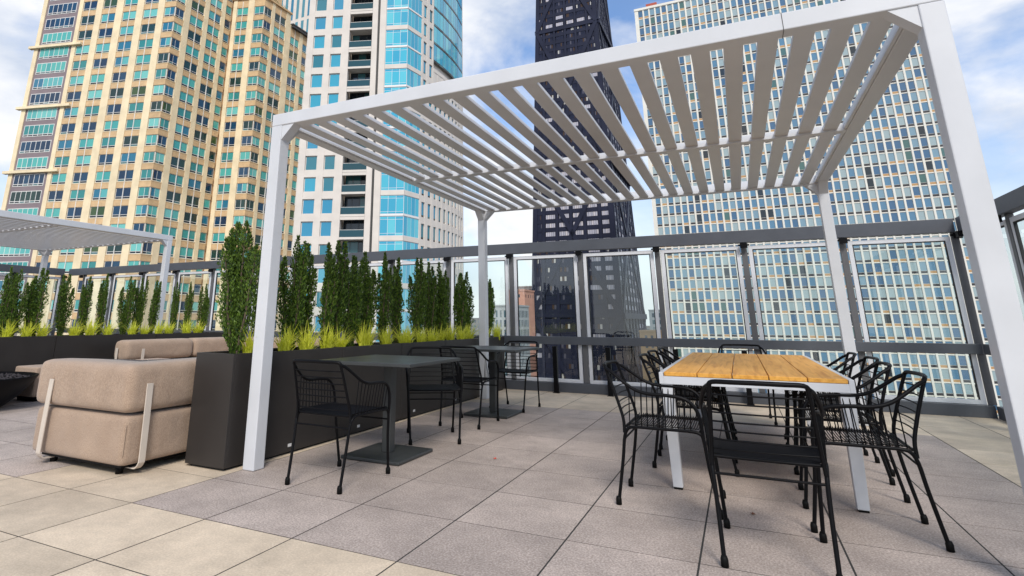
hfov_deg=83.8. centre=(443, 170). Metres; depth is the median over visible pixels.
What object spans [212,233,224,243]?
window
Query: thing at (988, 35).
sky
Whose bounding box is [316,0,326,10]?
window
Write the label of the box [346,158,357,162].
window
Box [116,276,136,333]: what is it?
hedge tree
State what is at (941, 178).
other windows
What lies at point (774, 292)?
window
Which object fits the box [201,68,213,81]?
window
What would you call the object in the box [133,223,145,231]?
window
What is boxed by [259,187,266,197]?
window
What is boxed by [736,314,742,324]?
window
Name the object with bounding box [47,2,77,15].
window
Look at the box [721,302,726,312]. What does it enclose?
window
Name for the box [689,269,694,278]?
window
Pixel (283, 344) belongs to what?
sedge clump
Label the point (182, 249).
window
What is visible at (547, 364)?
window
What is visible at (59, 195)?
window
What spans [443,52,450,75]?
window
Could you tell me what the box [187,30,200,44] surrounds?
window
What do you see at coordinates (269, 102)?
window
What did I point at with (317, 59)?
window
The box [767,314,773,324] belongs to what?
window
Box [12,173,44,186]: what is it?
window
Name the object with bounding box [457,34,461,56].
window
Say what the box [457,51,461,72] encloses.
window
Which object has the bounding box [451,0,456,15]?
window
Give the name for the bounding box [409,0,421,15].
window
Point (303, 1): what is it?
window
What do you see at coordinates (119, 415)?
lounge armchair
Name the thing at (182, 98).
window
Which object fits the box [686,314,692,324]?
window
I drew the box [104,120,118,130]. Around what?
window
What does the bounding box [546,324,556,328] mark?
window
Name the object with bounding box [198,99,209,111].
window
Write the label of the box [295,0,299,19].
window
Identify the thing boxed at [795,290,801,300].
window
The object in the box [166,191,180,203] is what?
window
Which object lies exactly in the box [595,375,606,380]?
window
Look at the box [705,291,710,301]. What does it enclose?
window
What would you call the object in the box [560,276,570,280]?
window
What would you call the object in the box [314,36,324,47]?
window
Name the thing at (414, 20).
window
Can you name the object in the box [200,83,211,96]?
window
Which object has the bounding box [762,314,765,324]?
window
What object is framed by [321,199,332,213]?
window
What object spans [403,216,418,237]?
window
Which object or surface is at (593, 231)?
window
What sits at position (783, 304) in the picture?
window
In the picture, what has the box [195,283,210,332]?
hedge tree
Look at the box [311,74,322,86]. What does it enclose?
window
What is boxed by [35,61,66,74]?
window
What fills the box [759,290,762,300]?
window
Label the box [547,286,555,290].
window
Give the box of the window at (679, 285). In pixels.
[676,280,681,290]
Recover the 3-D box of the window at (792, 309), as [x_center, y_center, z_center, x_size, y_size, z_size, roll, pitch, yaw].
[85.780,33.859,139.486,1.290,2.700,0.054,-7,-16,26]
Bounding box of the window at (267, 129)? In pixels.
[265,125,271,135]
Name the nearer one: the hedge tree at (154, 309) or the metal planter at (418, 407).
the metal planter at (418, 407)
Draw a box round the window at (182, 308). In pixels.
[177,301,185,312]
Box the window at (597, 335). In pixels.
[593,334,605,336]
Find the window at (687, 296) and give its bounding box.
[684,291,689,301]
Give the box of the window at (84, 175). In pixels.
[73,172,87,183]
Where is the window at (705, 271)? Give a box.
[702,269,708,278]
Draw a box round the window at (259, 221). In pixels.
[256,218,263,229]
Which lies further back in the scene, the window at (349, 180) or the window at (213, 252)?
the window at (213, 252)
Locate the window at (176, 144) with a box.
[173,140,186,153]
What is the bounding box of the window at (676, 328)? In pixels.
[674,325,679,335]
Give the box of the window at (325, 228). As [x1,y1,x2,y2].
[320,221,331,236]
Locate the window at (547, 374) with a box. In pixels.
[546,373,552,377]
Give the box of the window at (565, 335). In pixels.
[561,334,572,336]
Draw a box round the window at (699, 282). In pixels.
[697,280,702,289]
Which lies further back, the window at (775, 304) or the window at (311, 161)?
the window at (775, 304)
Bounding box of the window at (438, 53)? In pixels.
[434,44,442,68]
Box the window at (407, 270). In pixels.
[402,265,415,283]
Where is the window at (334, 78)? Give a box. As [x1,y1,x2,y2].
[329,74,339,86]
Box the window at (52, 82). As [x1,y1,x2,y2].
[32,76,63,89]
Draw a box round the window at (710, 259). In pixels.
[708,257,714,267]
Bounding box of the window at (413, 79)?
[406,69,420,86]
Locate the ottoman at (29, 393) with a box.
[15,364,42,401]
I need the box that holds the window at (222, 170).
[219,168,231,177]
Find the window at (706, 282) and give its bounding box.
[704,280,709,289]
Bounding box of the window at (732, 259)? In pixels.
[729,256,735,266]
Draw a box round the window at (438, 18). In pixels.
[434,8,442,32]
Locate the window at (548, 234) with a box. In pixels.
[546,232,554,236]
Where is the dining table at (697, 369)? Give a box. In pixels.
[659,352,869,512]
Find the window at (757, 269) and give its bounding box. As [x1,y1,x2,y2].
[756,267,759,277]
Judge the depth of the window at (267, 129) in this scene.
110.68 m
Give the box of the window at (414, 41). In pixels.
[407,29,421,52]
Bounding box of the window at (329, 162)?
[324,156,334,169]
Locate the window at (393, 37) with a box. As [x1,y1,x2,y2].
[386,29,407,45]
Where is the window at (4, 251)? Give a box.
[0,246,30,256]
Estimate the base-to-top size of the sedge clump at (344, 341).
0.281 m
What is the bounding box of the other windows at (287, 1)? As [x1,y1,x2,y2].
[282,0,303,28]
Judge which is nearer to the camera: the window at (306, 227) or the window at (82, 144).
the window at (306, 227)
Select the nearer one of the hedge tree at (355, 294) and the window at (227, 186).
the hedge tree at (355, 294)
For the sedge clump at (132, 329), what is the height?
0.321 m
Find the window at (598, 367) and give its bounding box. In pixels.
[595,365,604,369]
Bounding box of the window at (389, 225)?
[379,216,403,235]
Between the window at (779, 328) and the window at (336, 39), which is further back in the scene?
the window at (779, 328)
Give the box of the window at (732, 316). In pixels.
[729,314,735,324]
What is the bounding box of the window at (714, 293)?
[712,291,718,301]
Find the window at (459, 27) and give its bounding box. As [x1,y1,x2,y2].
[457,18,461,40]
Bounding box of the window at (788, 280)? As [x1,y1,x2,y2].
[785,278,791,288]
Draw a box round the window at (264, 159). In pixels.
[262,156,268,166]
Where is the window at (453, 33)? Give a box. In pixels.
[451,26,456,48]
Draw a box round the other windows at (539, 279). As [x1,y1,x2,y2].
[536,0,642,380]
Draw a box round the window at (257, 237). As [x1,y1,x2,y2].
[255,235,262,245]
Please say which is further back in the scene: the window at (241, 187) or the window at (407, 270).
the window at (241, 187)
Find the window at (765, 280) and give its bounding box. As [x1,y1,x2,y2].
[762,278,768,288]
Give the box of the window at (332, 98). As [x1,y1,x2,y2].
[328,94,338,103]
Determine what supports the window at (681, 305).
in the apartment slab
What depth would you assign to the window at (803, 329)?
137.22 m
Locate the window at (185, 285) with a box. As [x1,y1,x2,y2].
[180,283,188,294]
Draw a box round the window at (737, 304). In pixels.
[735,302,741,312]
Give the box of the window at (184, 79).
[181,75,194,89]
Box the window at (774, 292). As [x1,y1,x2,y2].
[771,290,777,300]
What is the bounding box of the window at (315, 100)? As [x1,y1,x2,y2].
[309,94,320,107]
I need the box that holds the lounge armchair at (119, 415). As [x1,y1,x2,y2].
[32,357,195,473]
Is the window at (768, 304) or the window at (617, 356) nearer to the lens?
the window at (768, 304)
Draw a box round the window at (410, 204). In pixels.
[403,195,418,216]
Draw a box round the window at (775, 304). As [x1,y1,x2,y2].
[773,302,779,312]
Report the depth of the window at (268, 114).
111.45 m
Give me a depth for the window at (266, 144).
109.86 m
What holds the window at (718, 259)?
in the apartment slab
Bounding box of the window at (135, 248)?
[130,243,142,253]
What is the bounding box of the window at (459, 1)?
[457,0,461,9]
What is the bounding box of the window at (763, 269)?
[760,267,766,277]
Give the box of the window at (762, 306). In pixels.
[760,302,764,312]
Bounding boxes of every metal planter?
[0,336,56,370]
[47,333,155,358]
[153,332,226,358]
[185,351,252,470]
[264,346,342,459]
[317,343,400,437]
[373,340,444,419]
[444,338,479,406]
[456,336,504,389]
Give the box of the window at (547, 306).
[546,305,555,308]
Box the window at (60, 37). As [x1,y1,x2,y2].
[41,31,71,44]
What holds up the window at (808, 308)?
in the apartment slab
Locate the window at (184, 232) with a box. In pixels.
[181,229,194,241]
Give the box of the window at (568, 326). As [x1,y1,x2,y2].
[561,324,571,328]
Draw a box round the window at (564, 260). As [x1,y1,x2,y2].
[561,258,569,262]
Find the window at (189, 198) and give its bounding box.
[186,195,198,207]
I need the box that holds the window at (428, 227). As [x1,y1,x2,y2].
[427,226,429,240]
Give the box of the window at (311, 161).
[305,156,316,169]
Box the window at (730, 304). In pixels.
[728,302,733,312]
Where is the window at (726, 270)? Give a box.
[724,268,729,278]
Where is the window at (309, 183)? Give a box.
[304,177,315,191]
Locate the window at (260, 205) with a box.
[257,202,264,213]
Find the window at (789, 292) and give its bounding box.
[787,290,793,300]
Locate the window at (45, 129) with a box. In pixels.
[23,124,54,136]
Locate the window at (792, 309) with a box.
[788,302,795,312]
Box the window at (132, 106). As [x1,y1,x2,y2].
[128,102,143,112]
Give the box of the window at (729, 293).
[726,291,732,301]
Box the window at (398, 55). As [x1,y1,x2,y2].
[385,47,407,64]
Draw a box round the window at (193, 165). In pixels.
[190,162,202,174]
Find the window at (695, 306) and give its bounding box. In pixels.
[692,303,697,312]
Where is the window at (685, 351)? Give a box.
[683,349,688,355]
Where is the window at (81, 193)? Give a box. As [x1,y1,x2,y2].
[70,190,84,200]
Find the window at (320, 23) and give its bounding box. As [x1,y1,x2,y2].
[315,17,325,29]
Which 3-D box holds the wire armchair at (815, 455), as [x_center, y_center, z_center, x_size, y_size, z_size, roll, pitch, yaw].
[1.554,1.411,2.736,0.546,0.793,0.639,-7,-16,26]
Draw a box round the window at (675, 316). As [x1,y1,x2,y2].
[673,314,678,324]
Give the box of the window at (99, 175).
[95,171,110,182]
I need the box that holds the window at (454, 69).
[451,60,457,78]
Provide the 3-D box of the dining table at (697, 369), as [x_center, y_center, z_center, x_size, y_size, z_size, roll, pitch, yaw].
[2.572,1.977,4.715,1.100,0.723,2.775,-7,-16,26]
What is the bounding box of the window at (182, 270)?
[180,270,190,276]
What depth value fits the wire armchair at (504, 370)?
7.16 m
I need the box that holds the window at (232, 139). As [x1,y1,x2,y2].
[223,137,234,146]
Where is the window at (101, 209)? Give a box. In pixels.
[89,206,104,217]
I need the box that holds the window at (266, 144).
[263,140,270,151]
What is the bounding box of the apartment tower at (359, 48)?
[289,0,463,341]
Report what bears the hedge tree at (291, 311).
on the metal planter at (281, 415)
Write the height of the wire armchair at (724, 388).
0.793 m
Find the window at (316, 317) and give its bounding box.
[314,316,320,331]
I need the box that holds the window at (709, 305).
[706,303,712,312]
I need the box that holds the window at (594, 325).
[592,324,604,328]
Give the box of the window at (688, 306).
[685,303,690,312]
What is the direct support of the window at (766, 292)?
in the apartment slab
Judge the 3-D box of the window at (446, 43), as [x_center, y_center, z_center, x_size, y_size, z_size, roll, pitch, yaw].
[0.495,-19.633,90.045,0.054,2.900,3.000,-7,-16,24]
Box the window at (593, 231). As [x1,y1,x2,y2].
[588,229,598,233]
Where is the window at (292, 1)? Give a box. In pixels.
[290,0,293,20]
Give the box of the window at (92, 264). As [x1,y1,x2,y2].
[81,261,95,267]
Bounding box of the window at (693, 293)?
[691,291,696,301]
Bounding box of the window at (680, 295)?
[677,292,682,301]
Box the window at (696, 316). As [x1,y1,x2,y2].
[693,314,699,324]
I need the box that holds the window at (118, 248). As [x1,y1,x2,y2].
[106,245,121,253]
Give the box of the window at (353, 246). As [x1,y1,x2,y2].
[342,241,362,252]
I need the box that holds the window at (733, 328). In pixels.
[730,326,736,336]
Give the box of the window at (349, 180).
[345,176,365,190]
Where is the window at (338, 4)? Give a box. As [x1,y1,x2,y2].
[334,0,343,9]
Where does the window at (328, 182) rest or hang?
in the apartment tower at (359, 48)
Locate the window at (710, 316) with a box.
[707,314,713,324]
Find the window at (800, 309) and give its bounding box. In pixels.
[796,302,803,312]
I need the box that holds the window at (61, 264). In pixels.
[58,262,72,273]
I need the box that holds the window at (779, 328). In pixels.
[776,326,783,337]
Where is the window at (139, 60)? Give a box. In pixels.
[136,54,150,64]
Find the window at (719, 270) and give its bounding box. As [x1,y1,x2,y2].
[717,268,722,278]
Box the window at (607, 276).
[606,275,613,279]
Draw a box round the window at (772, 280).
[769,278,776,288]
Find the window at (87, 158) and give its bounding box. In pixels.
[76,155,90,165]
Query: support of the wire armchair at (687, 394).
on the deck paving
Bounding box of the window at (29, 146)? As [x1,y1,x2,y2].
[19,140,51,153]
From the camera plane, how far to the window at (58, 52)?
105.39 m
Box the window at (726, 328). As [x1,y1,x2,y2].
[723,326,729,336]
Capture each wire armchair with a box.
[285,359,390,493]
[405,346,463,444]
[439,346,499,429]
[488,341,540,412]
[603,360,725,519]
[638,353,739,473]
[647,350,734,449]
[657,347,737,439]
[698,379,842,575]
[718,344,777,424]
[784,352,868,455]
[792,356,895,476]
[793,361,910,502]
[801,370,954,552]
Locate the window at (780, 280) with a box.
[777,278,784,288]
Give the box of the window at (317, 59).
[312,55,323,67]
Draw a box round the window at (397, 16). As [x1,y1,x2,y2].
[386,9,407,25]
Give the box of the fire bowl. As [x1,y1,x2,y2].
[0,371,38,405]
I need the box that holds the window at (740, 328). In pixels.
[738,326,744,336]
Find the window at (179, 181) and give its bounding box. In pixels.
[168,173,182,186]
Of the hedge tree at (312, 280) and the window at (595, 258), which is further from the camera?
the window at (595, 258)
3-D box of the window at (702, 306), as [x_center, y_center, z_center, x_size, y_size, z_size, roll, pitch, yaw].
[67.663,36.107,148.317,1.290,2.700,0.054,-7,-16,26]
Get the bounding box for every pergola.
[0,210,172,331]
[243,0,1023,494]
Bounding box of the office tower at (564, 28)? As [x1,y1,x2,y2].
[532,0,646,382]
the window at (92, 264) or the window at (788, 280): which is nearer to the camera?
the window at (92, 264)
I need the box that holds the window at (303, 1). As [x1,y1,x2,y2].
[301,0,304,17]
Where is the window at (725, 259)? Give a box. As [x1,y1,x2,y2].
[722,257,728,266]
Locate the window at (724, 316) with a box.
[722,314,728,324]
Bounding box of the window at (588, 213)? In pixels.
[587,211,597,215]
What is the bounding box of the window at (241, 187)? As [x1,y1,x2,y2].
[236,183,247,192]
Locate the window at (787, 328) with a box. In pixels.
[784,326,791,337]
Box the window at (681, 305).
[678,303,683,312]
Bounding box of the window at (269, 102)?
[267,96,278,108]
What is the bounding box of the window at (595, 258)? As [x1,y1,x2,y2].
[590,257,600,260]
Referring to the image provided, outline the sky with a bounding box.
[0,0,1023,325]
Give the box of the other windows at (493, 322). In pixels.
[492,322,529,376]
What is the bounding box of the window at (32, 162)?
[16,157,47,169]
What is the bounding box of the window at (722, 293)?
[719,291,725,301]
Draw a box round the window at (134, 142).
[123,136,138,146]
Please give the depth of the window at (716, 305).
146.79 m
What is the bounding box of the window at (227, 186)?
[218,184,229,193]
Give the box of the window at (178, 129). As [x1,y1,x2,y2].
[175,123,188,136]
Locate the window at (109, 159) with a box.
[98,154,112,164]
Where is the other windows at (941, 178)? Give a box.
[638,0,1002,416]
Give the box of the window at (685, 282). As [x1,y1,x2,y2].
[683,280,688,290]
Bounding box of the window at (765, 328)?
[764,326,767,337]
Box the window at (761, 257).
[759,255,765,265]
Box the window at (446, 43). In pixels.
[443,34,450,58]
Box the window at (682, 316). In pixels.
[679,314,685,324]
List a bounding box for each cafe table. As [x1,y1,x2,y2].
[316,355,459,465]
[443,345,538,418]
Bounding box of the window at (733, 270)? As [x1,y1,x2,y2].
[731,268,736,277]
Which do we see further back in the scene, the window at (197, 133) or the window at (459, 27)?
the window at (197, 133)
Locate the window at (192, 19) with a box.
[189,15,202,29]
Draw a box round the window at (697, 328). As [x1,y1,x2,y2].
[695,326,700,335]
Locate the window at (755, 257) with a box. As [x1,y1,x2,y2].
[754,255,757,265]
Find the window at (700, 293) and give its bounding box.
[698,291,703,301]
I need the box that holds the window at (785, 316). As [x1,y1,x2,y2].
[782,314,789,324]
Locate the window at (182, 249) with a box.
[179,247,192,258]
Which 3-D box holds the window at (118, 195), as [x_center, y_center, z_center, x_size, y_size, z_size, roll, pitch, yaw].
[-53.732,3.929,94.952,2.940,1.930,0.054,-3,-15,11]
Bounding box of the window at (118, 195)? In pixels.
[115,188,130,198]
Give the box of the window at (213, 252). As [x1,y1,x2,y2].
[210,250,222,260]
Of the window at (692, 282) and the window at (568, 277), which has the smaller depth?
the window at (692, 282)
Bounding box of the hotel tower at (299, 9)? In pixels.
[282,0,309,31]
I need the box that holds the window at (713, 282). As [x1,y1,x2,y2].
[711,280,716,289]
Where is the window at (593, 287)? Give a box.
[590,285,602,289]
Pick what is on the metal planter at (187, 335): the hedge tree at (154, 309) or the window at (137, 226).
the hedge tree at (154, 309)
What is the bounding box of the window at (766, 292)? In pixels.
[763,290,770,300]
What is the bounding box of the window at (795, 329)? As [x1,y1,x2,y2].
[792,326,799,337]
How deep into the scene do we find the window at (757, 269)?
144.51 m
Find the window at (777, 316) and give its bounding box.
[774,314,781,324]
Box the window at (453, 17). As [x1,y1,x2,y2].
[451,10,456,31]
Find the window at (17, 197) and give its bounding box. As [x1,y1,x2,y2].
[9,190,41,203]
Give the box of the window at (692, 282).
[690,280,695,290]
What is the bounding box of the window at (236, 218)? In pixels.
[233,216,244,225]
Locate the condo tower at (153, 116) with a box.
[0,0,307,335]
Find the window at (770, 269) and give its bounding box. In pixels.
[768,266,774,276]
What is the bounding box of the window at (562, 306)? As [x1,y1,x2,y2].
[561,305,571,308]
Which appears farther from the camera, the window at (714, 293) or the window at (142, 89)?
the window at (714, 293)
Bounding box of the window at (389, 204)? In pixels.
[380,195,403,213]
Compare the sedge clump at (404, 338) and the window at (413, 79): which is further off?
the window at (413, 79)
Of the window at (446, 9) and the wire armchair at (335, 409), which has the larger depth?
the window at (446, 9)
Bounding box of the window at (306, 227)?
[300,222,312,236]
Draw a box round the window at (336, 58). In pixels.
[330,54,340,66]
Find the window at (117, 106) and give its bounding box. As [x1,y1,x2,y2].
[107,104,120,114]
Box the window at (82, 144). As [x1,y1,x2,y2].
[79,138,93,148]
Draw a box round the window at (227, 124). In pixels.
[224,122,235,131]
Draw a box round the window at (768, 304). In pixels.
[765,302,771,312]
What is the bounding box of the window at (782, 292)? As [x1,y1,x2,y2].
[779,290,785,300]
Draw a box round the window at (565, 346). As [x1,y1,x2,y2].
[561,344,572,348]
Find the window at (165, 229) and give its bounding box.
[162,226,176,238]
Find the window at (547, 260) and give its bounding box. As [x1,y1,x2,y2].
[546,259,555,262]
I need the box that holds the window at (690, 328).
[688,326,693,335]
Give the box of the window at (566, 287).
[560,286,570,289]
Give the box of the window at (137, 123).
[126,119,140,129]
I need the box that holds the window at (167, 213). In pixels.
[164,208,178,221]
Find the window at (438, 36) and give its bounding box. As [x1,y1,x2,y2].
[434,26,442,50]
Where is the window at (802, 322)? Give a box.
[798,314,805,325]
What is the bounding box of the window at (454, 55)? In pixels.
[451,43,457,65]
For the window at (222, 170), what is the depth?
105.93 m
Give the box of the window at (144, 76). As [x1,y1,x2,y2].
[133,70,148,80]
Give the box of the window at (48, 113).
[26,108,57,120]
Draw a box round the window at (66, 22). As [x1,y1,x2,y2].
[45,16,74,29]
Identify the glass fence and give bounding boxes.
[0,264,66,334]
[64,218,997,418]
[955,185,1023,421]
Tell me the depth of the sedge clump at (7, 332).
7.82 m
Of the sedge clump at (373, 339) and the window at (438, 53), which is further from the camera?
the window at (438, 53)
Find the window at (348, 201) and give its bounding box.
[344,197,364,213]
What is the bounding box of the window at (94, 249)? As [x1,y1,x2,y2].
[83,247,98,254]
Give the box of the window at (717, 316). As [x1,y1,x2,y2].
[715,314,720,324]
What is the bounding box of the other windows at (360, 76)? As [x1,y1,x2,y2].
[300,0,461,341]
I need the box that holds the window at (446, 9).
[443,0,450,24]
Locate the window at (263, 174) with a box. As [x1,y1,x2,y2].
[260,171,267,181]
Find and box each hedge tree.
[0,266,15,336]
[5,269,29,334]
[22,268,49,335]
[54,274,74,335]
[77,276,93,334]
[95,273,109,334]
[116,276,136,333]
[131,278,148,333]
[147,280,161,333]
[169,282,179,332]
[182,281,193,329]
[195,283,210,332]
[215,219,260,353]
[251,241,281,335]
[275,234,308,349]
[297,243,317,347]
[317,242,339,347]
[324,240,350,343]
[342,255,365,346]
[351,251,378,345]
[376,252,394,342]
[389,257,404,342]
[406,257,427,341]
[422,262,439,341]
[430,261,448,333]
[441,270,450,339]
[452,273,467,336]
[459,271,474,332]
[488,279,495,336]
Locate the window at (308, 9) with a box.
[307,0,309,15]
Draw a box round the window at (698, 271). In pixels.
[695,269,701,278]
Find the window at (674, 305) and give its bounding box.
[672,303,677,312]
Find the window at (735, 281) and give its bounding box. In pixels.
[732,279,738,289]
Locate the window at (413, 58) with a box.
[407,48,420,70]
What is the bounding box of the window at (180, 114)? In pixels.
[177,107,190,120]
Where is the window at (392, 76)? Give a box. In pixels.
[384,68,406,85]
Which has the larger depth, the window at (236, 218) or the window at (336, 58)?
the window at (236, 218)
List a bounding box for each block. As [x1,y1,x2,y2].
[470,318,478,334]
[490,305,530,376]
[509,289,536,375]
[518,286,531,289]
[639,330,663,382]
[648,310,660,329]
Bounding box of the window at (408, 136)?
[406,134,419,146]
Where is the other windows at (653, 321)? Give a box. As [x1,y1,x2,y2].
[652,313,660,329]
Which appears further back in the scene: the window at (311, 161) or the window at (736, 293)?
the window at (736, 293)
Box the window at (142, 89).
[131,86,145,96]
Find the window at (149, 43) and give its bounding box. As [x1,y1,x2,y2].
[138,39,152,48]
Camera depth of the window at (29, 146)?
100.71 m
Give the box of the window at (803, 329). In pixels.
[800,327,807,337]
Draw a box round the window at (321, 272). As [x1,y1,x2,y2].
[317,269,324,282]
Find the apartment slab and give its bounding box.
[634,0,1002,416]
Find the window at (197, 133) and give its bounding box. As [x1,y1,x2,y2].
[194,130,206,142]
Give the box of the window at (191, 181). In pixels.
[188,178,200,190]
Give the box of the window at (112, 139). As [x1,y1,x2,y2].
[101,137,115,147]
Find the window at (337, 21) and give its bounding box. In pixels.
[332,16,342,28]
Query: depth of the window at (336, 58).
80.55 m
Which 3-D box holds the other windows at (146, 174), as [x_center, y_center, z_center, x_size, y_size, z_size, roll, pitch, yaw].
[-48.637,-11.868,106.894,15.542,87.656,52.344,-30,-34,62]
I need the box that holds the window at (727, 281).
[725,279,731,289]
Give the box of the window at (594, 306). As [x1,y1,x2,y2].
[591,304,603,308]
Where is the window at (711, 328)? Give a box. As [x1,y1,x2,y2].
[709,326,714,336]
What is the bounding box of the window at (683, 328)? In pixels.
[681,326,686,335]
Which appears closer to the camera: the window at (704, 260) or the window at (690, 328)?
the window at (690, 328)
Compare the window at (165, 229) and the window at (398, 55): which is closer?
the window at (398, 55)
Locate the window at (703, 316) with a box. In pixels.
[700,314,706,324]
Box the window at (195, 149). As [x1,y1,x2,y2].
[192,146,204,158]
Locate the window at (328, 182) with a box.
[323,177,333,191]
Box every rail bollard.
[552,346,559,392]
[605,347,613,396]
[673,349,681,400]
[741,351,754,404]
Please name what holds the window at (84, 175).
in the condo tower at (153, 116)
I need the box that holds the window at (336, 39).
[331,35,341,47]
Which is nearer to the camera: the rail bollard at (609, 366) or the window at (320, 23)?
the rail bollard at (609, 366)
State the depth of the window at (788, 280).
140.96 m
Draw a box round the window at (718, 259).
[715,257,721,266]
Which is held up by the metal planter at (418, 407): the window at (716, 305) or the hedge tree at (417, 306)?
the hedge tree at (417, 306)
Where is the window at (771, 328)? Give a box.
[768,326,775,337]
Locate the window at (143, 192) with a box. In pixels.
[138,187,150,197]
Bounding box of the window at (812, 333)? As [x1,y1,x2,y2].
[808,327,815,337]
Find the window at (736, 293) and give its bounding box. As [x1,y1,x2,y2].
[734,291,739,301]
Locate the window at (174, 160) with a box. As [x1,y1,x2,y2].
[170,156,184,169]
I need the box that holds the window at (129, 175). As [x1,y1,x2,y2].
[117,170,133,181]
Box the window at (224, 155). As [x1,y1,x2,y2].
[221,152,232,161]
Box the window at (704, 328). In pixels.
[702,326,707,336]
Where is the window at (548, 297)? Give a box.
[546,295,555,299]
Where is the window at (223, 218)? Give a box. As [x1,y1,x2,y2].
[214,216,226,226]
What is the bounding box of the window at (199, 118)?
[196,114,208,127]
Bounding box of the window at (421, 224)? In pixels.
[421,224,422,238]
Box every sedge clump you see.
[0,320,19,336]
[17,316,37,336]
[34,319,57,335]
[63,318,91,335]
[81,316,102,334]
[99,320,119,334]
[121,320,142,333]
[138,323,153,333]
[152,319,171,333]
[163,320,178,333]
[176,319,196,332]
[192,320,213,332]
[241,319,256,352]
[274,323,311,350]
[291,318,328,349]
[310,322,349,347]
[333,326,355,346]
[352,319,376,345]
[358,330,384,344]
[373,325,399,343]
[392,322,421,342]
[399,325,418,341]
[411,320,433,341]
[425,326,443,340]
[434,325,454,339]
[445,322,463,339]
[453,322,476,338]
[464,322,478,338]
[490,322,505,339]
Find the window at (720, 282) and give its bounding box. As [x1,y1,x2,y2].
[718,279,723,289]
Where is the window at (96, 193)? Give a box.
[92,189,107,199]
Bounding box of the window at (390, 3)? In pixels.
[387,0,408,7]
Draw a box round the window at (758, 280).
[757,279,760,288]
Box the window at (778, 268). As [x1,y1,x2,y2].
[776,266,782,276]
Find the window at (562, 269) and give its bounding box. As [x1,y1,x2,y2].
[560,267,570,271]
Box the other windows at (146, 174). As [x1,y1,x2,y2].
[0,0,305,331]
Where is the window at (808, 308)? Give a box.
[805,302,811,312]
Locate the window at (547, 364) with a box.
[546,363,552,367]
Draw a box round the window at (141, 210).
[135,205,147,216]
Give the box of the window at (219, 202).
[216,200,227,209]
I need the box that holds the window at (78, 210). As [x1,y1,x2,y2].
[66,207,81,218]
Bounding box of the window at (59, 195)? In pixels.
[48,190,63,201]
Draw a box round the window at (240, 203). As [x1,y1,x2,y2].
[235,199,246,209]
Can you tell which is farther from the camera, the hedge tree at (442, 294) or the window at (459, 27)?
the window at (459, 27)
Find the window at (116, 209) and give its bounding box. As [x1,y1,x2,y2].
[112,205,127,216]
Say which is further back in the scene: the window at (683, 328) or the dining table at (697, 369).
the window at (683, 328)
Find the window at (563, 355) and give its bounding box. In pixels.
[562,354,572,358]
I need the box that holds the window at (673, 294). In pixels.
[671,292,676,301]
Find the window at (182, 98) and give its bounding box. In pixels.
[179,91,192,104]
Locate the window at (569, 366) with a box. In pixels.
[564,364,573,368]
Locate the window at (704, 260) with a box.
[701,258,707,267]
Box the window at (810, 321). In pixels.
[806,314,813,325]
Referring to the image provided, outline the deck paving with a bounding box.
[0,389,1023,575]
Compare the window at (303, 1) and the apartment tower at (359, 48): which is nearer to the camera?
the apartment tower at (359, 48)
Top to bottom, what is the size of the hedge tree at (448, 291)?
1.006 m
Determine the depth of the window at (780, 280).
141.68 m
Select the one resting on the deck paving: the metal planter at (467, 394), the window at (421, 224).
the metal planter at (467, 394)
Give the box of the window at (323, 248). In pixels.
[319,244,327,254]
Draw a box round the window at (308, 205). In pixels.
[302,199,313,213]
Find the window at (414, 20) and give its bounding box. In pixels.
[408,9,421,33]
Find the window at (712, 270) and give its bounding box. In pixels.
[709,268,715,278]
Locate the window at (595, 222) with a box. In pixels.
[587,220,597,224]
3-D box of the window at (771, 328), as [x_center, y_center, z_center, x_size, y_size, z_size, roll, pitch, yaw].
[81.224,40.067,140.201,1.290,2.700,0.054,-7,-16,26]
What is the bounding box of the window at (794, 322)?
[790,314,797,325]
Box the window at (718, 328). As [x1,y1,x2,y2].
[716,326,722,336]
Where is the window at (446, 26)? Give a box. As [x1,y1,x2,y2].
[443,17,450,40]
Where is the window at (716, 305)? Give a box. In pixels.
[713,303,719,312]
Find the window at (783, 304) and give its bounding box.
[781,302,787,312]
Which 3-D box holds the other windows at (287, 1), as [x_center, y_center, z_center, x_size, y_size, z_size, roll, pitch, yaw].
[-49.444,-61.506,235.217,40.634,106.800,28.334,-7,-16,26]
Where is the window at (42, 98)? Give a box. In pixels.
[29,92,60,105]
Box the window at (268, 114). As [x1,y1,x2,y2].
[266,111,275,121]
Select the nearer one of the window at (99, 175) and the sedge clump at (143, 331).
the sedge clump at (143, 331)
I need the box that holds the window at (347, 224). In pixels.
[343,220,363,236]
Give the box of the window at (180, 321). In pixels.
[175,320,182,329]
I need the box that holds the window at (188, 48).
[185,45,198,58]
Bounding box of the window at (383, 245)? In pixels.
[379,241,402,250]
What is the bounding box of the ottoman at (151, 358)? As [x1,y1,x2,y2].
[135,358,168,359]
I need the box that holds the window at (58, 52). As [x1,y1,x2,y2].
[38,46,69,59]
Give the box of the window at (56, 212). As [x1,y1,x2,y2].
[45,208,59,218]
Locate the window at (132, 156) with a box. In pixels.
[120,153,135,163]
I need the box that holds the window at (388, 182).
[381,172,403,189]
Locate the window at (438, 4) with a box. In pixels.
[434,0,442,15]
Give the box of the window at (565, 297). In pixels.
[561,295,570,299]
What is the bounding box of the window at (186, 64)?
[183,60,196,74]
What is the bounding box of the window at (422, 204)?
[421,202,423,216]
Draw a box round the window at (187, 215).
[183,212,196,224]
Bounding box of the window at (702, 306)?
[699,303,704,312]
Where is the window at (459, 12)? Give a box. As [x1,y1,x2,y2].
[457,2,461,24]
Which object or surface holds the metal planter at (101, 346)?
on the deck paving
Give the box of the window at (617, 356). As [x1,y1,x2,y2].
[612,355,619,359]
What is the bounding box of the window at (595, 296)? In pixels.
[591,295,602,298]

